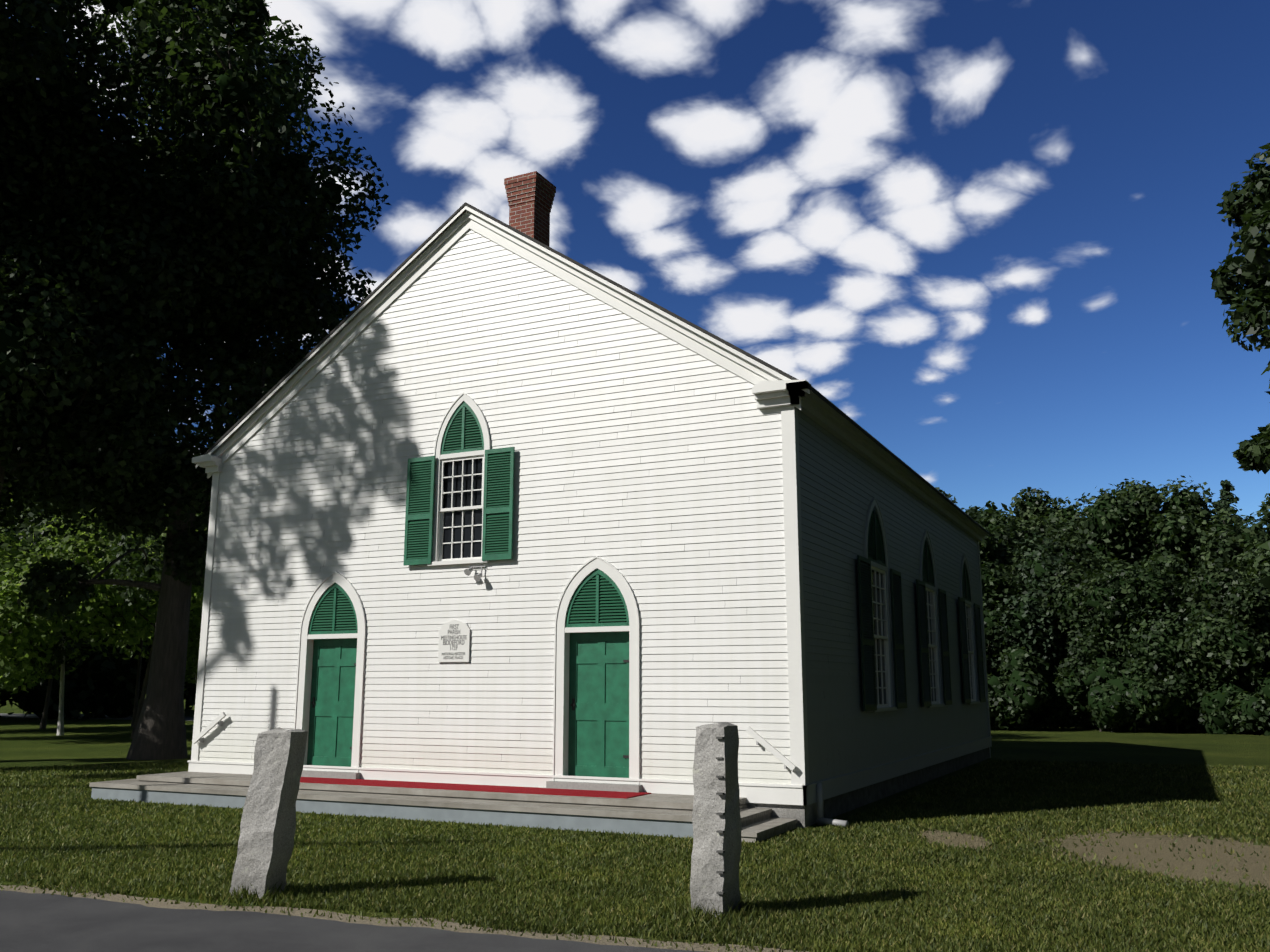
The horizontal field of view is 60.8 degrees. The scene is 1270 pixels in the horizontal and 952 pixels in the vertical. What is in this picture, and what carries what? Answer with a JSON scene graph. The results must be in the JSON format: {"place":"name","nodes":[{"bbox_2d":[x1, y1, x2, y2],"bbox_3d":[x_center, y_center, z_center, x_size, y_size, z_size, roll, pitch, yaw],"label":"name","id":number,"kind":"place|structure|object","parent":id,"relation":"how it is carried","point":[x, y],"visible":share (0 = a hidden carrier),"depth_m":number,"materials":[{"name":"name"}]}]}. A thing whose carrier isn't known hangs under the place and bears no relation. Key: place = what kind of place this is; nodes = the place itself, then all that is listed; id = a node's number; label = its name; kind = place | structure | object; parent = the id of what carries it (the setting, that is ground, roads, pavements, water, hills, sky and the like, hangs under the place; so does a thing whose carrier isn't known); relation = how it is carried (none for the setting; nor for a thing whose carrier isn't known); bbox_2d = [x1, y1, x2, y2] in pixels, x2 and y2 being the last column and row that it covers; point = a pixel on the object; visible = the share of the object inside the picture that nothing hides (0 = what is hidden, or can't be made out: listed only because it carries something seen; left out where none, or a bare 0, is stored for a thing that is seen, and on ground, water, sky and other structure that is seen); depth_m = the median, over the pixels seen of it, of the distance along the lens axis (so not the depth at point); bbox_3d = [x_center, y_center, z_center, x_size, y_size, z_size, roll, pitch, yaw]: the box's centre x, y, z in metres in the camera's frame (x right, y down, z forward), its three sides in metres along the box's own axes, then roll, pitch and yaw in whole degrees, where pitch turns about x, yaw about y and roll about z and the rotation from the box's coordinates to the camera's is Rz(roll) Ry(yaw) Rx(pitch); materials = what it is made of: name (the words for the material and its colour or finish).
{"place":"outdoors","nodes":[
{"label":"outdoors","id":0,"kind":"place"},
{"bbox_2d":[0,713,193,720],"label":"road","id":1,"kind":"structure","parent":0,"point":[188,718],"depth_m":60.92,"materials":[{"name":"grey asphalt"}]},
{"bbox_2d":[0,890,703,951],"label":"road","id":2,"kind":"structure","parent":0,"point":[38,922],"depth_m":7.44,"materials":[{"name":"grey asphalt"}]},
{"bbox_2d":[0,758,1269,951],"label":"lawn grass","id":3,"kind":"structure","parent":0,"point":[749,916],"depth_m":10.08,"materials":[{"name":"green plant"}]},
{"bbox_2d":[0,695,1269,951],"bbox_3d":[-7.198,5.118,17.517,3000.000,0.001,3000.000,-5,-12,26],"label":"ground","id":4,"kind":"structure","parent":0,"point":[78,741],"depth_m":24.85,"materials":[{"name":"green plant"}]},
{"bbox_2d":[0,493,32,659],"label":"tree","id":5,"kind":"object","parent":4,"relation":"on","point":[8,537],"visible":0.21,"depth_m":38.11,"materials":[{"name":"green plant"}]},
{"bbox_2d":[1,484,74,562],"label":"tree","id":6,"kind":"object","parent":4,"relation":"on","point":[15,527],"visible":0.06,"depth_m":55.13,"materials":[{"name":"green plant"}]},
{"bbox_2d":[0,547,88,694],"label":"tree","id":7,"kind":"object","parent":4,"relation":"on","point":[16,677],"visible":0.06,"depth_m":42.00,"materials":[{"name":"green plant"}]},
{"bbox_2d":[0,521,99,716],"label":"tree","id":8,"kind":"object","parent":4,"relation":"on","point":[5,696],"depth_m":57.14,"materials":[{"name":"green plant"}]},
{"bbox_2d":[0,512,122,700],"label":"tree","id":9,"kind":"object","parent":4,"relation":"on","point":[15,616],"visible":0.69,"depth_m":33.92,"materials":[{"name":"green plant"}]},
{"bbox_2d":[1,495,131,728],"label":"tree","id":10,"kind":"object","parent":4,"relation":"on","point":[18,530],"visible":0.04,"depth_m":44.38,"materials":[{"name":"green plant"}]},
{"bbox_2d":[0,466,146,719],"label":"tree","id":11,"kind":"object","parent":4,"relation":"on","point":[33,701],"visible":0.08,"depth_m":57.05,"materials":[{"name":"green plant"}]},
{"bbox_2d":[1,517,162,735],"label":"tree","id":12,"kind":"object","parent":4,"relation":"on","point":[61,655],"visible":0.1,"depth_m":38.46,"materials":[{"name":"green plant"}]},
{"bbox_2d":[30,504,208,737],"bbox_3d":[-16.924,4.596,36.797,6.368,9.040,6.388,0,-11,-2],"label":"tree","id":13,"kind":"object","parent":4,"relation":"on","point":[93,604],"visible":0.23,"depth_m":36.23,"materials":[{"name":"green plant"}]},
{"bbox_2d":[50,440,206,717],"bbox_3d":[-29.806,5.891,62.491,11.655,17.479,12.217,4,-12,-19],"label":"tree","id":14,"kind":"object","parent":4,"relation":"on","point":[118,676],"visible":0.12,"depth_m":58.58,"materials":[{"name":"green plant"}]},
{"bbox_2d":[101,530,199,726],"bbox_3d":[-21.982,6.592,47.770,7.764,9.313,8.586,4,-12,-19],"label":"tree","id":15,"kind":"object","parent":4,"relation":"on","point":[138,657],"visible":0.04,"depth_m":47.09,"materials":[{"name":"green plant"}]},
{"bbox_2d":[123,553,201,690],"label":"tree","id":16,"kind":"object","parent":4,"relation":"on","point":[193,658],"depth_m":39.13,"materials":[{"name":"green plant"}]},
{"bbox_2d":[0,0,331,499],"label":"leaning tree","id":17,"kind":"object","parent":4,"relation":"on","point":[31,341],"visible":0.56,"depth_m":24.01,"materials":[{"name":"green plant"}]},
{"bbox_2d":[142,649,193,708],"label":"tree","id":18,"kind":"object","parent":4,"relation":"on","point":[187,704],"depth_m":66.95,"materials":[{"name":"green plant"}]},
{"bbox_2d":[161,487,211,715],"bbox_3d":[-25.151,7.073,64.205,13.267,14.813,11.969,-5,-12,26],"label":"tree","id":19,"kind":"object","parent":4,"relation":"on","point":[190,693],"depth_m":61.34,"materials":[{"name":"green plant"}]},
{"bbox_2d":[0,0,390,759],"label":"oak tree","id":20,"kind":"object","parent":4,"relation":"on","point":[202,72],"visible":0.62,"depth_m":25.35,"materials":[{"name":"green plant"}]},
{"bbox_2d":[230,727,307,898],"bbox_3d":[-3.012,2.840,8.901,0.484,1.507,0.307,-4,-12,18],"label":"granite post","id":21,"kind":"object","parent":4,"relation":"on","point":[266,837],"visible":0.75,"depth_m":8.83,"materials":[{"name":"grey stone"}]},
{"bbox_2d":[0,885,808,951],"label":"road edge","id":22,"kind":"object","parent":4,"relation":"on","point":[155,902],"depth_m":7.83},
{"bbox_2d":[89,171,991,842],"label":"church","id":23,"kind":"structure","parent":4,"relation":"on","point":[517,521],"depth_m":15.74,"materials":[{"name":"white paint"}]},
{"bbox_2d":[690,722,741,917],"bbox_3d":[0.616,2.663,8.184,0.312,1.572,0.334,-6,-13,30],"label":"granite post","id":24,"kind":"object","parent":4,"relation":"on","point":[717,843],"visible":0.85,"depth_m":8.09,"materials":[{"name":"grey stone"}]},
{"bbox_2d":[935,487,994,526],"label":"tree","id":25,"kind":"object","parent":4,"relation":"on","point":[949,495],"visible":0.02,"depth_m":58.65,"materials":[{"name":"green plant"}]},
{"bbox_2d":[961,505,988,518],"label":"tree","id":26,"kind":"object","parent":4,"relation":"on","point":[971,514],"depth_m":58.87,"materials":[{"name":"green plant"}]},
{"bbox_2d":[985,645,997,676],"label":"tree","id":27,"kind":"object","parent":4,"relation":"on","point":[988,661],"depth_m":45.65,"materials":[{"name":"green plant"}]},
{"bbox_2d":[970,516,1021,725],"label":"tree","id":28,"kind":"object","parent":4,"relation":"on","point":[997,541],"visible":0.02,"depth_m":48.12,"materials":[{"name":"green plant"}]},
{"bbox_2d":[974,500,1020,525],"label":"tree","id":29,"kind":"object","parent":4,"relation":"on","point":[990,509],"depth_m":66.19,"materials":[{"name":"green plant"}]},
{"bbox_2d":[987,674,1032,729],"bbox_3d":[14.197,8.957,43.713,4.011,3.138,3.140,8,-14,-36],"label":"shrub","id":30,"kind":"object","parent":4,"relation":"on","point":[995,683],"visible":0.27,"depth_m":42.48,"materials":[{"name":"green plant"}]},
{"bbox_2d":[980,552,1058,680],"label":"tree","id":31,"kind":"object","parent":4,"relation":"on","point":[997,583],"visible":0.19,"depth_m":45.70,"materials":[{"name":"green plant"}]},
{"bbox_2d":[989,646,1052,728],"bbox_3d":[15.038,8.638,43.402,3.308,3.605,4.324,-5,-12,26],"label":"shrub","id":32,"kind":"object","parent":4,"relation":"on","point":[1027,693],"visible":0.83,"depth_m":42.07,"materials":[{"name":"green plant"}]},
{"bbox_2d":[983,533,1082,726],"bbox_3d":[17.371,6.965,48.048,8.557,8.709,7.361,6,-13,-30],"label":"tree","id":33,"kind":"object","parent":4,"relation":"on","point":[1028,619],"visible":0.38,"depth_m":45.10,"materials":[{"name":"green plant"}]},
{"bbox_2d":[975,487,1092,554],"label":"tree","id":34,"kind":"object","parent":4,"relation":"on","point":[1042,517],"visible":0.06,"depth_m":52.85,"materials":[{"name":"green plant"}]},
{"bbox_2d":[999,530,1109,724],"bbox_3d":[18.772,6.867,47.861,6.343,8.852,7.818,-5,-12,26],"label":"tree","id":35,"kind":"object","parent":4,"relation":"on","point":[1069,546],"visible":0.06,"depth_m":46.34,"materials":[{"name":"green plant"}]},
{"bbox_2d":[1033,666,1093,729],"bbox_3d":[17.328,9.122,43.908,3.370,2.848,2.381,-5,-12,26],"label":"shrub","id":36,"kind":"object","parent":4,"relation":"on","point":[1061,711],"visible":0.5,"depth_m":43.28,"materials":[{"name":"green plant"}]},
{"bbox_2d":[1023,518,1150,578],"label":"tree","id":37,"kind":"object","parent":4,"relation":"on","point":[1103,555],"visible":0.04,"depth_m":48.85,"materials":[{"name":"green plant"}]},
{"bbox_2d":[1052,655,1138,731],"bbox_3d":[17.880,8.521,41.760,2.932,3.250,3.286,8,-14,-36],"label":"shrub","id":38,"kind":"object","parent":4,"relation":"on","point":[1101,701],"visible":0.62,"depth_m":41.31,"materials":[{"name":"green plant"}]},
{"bbox_2d":[1037,552,1184,719],"bbox_3d":[19.880,7.052,46.313,7.639,7.862,7.208,3,-12,-17],"label":"tree","id":39,"kind":"object","parent":4,"relation":"on","point":[1065,645],"visible":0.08,"depth_m":45.06,"materials":[{"name":"green plant"}]},
{"bbox_2d":[1039,548,1227,729],"bbox_3d":[20.956,6.703,43.597,8.326,7.525,7.835,9,-14,-38],"label":"tree","id":40,"kind":"object","parent":4,"relation":"on","point":[1108,602],"visible":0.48,"depth_m":42.01,"materials":[{"name":"green plant"}]},
{"bbox_2d":[1077,653,1190,732],"bbox_3d":[18.876,8.327,40.953,2.654,3.278,3.700,6,-13,-28],"label":"shrub","id":41,"kind":"object","parent":4,"relation":"on","point":[1153,693],"visible":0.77,"depth_m":40.42,"materials":[{"name":"green plant"}]},
{"bbox_2d":[1126,653,1210,732],"bbox_3d":[20.481,8.124,40.601,3.812,3.541,3.669,-5,-12,26],"label":"shrub","id":42,"kind":"object","parent":4,"relation":"on","point":[1187,683],"visible":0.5,"depth_m":40.03,"materials":[{"name":"green plant"}]},
{"bbox_2d":[1072,475,1269,724],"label":"tree","id":43,"kind":"object","parent":4,"relation":"on","point":[1133,509],"visible":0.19,"depth_m":47.82,"materials":[{"name":"green plant"}]},
{"bbox_2d":[1109,569,1269,730],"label":"tree","id":44,"kind":"object","parent":4,"relation":"on","point":[1264,649],"visible":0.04,"depth_m":41.42,"materials":[{"name":"green plant"}]},
{"bbox_2d":[1151,541,1269,731],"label":"tree","id":45,"kind":"object","parent":4,"relation":"on","point":[1234,643],"visible":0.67,"depth_m":39.45,"materials":[{"name":"green plant"}]},
{"bbox_2d":[1162,511,1265,554],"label":"tree","id":46,"kind":"object","parent":4,"relation":"on","point":[1210,516],"depth_m":49.49,"materials":[{"name":"green plant"}]},
{"bbox_2d":[1170,664,1263,733],"bbox_3d":[21.790,8.437,40.500,3.429,3.247,3.028,3,-11,-13],"label":"shrub","id":47,"kind":"object","parent":4,"relation":"on","point":[1193,717],"visible":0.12,"depth_m":39.77,"materials":[{"name":"green plant"}]},
{"bbox_2d":[1212,480,1243,524],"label":"tree","id":48,"kind":"object","parent":4,"relation":"on","point":[1227,498],"visible":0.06,"depth_m":60.29,"materials":[{"name":"green plant"}]},
{"bbox_2d":[1195,664,1269,735],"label":"shrub","id":49,"kind":"object","parent":4,"relation":"on","point":[1234,700],"visible":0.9,"depth_m":39.02,"materials":[{"name":"green plant"}]},
{"bbox_2d":[1200,493,1269,566],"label":"tree","id":50,"kind":"object","parent":4,"relation":"on","point":[1224,549],"visible":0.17,"depth_m":45.28,"materials":[{"name":"green plant"}]},
{"bbox_2d":[1210,143,1269,473],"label":"tree","id":51,"kind":"object","parent":4,"relation":"on","point":[1248,210],"visible":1,"depth_m":8.02,"materials":[{"name":"green plant"}]},
{"bbox_2d":[1233,515,1269,539],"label":"tree","id":52,"kind":"object","parent":4,"relation":"on","point":[1250,520],"depth_m":57.70,"materials":[{"name":"green plant"}]},
{"bbox_2d":[1238,510,1266,532],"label":"tree","id":53,"kind":"object","parent":4,"relation":"on","point":[1256,520],"depth_m":62.97,"materials":[{"name":"green plant"}]},
{"bbox_2d":[1258,540,1269,588],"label":"tree","id":54,"kind":"object","parent":4,"relation":"on","point":[1265,581],"visible":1,"depth_m":37.18,"materials":[{"name":"green plant"}]},
{"bbox_2d":[6,0,1269,527],"label":"sky","id":55,"kind":"structure","parent":0,"point":[990,234],"materials":[{"name":"blue"}]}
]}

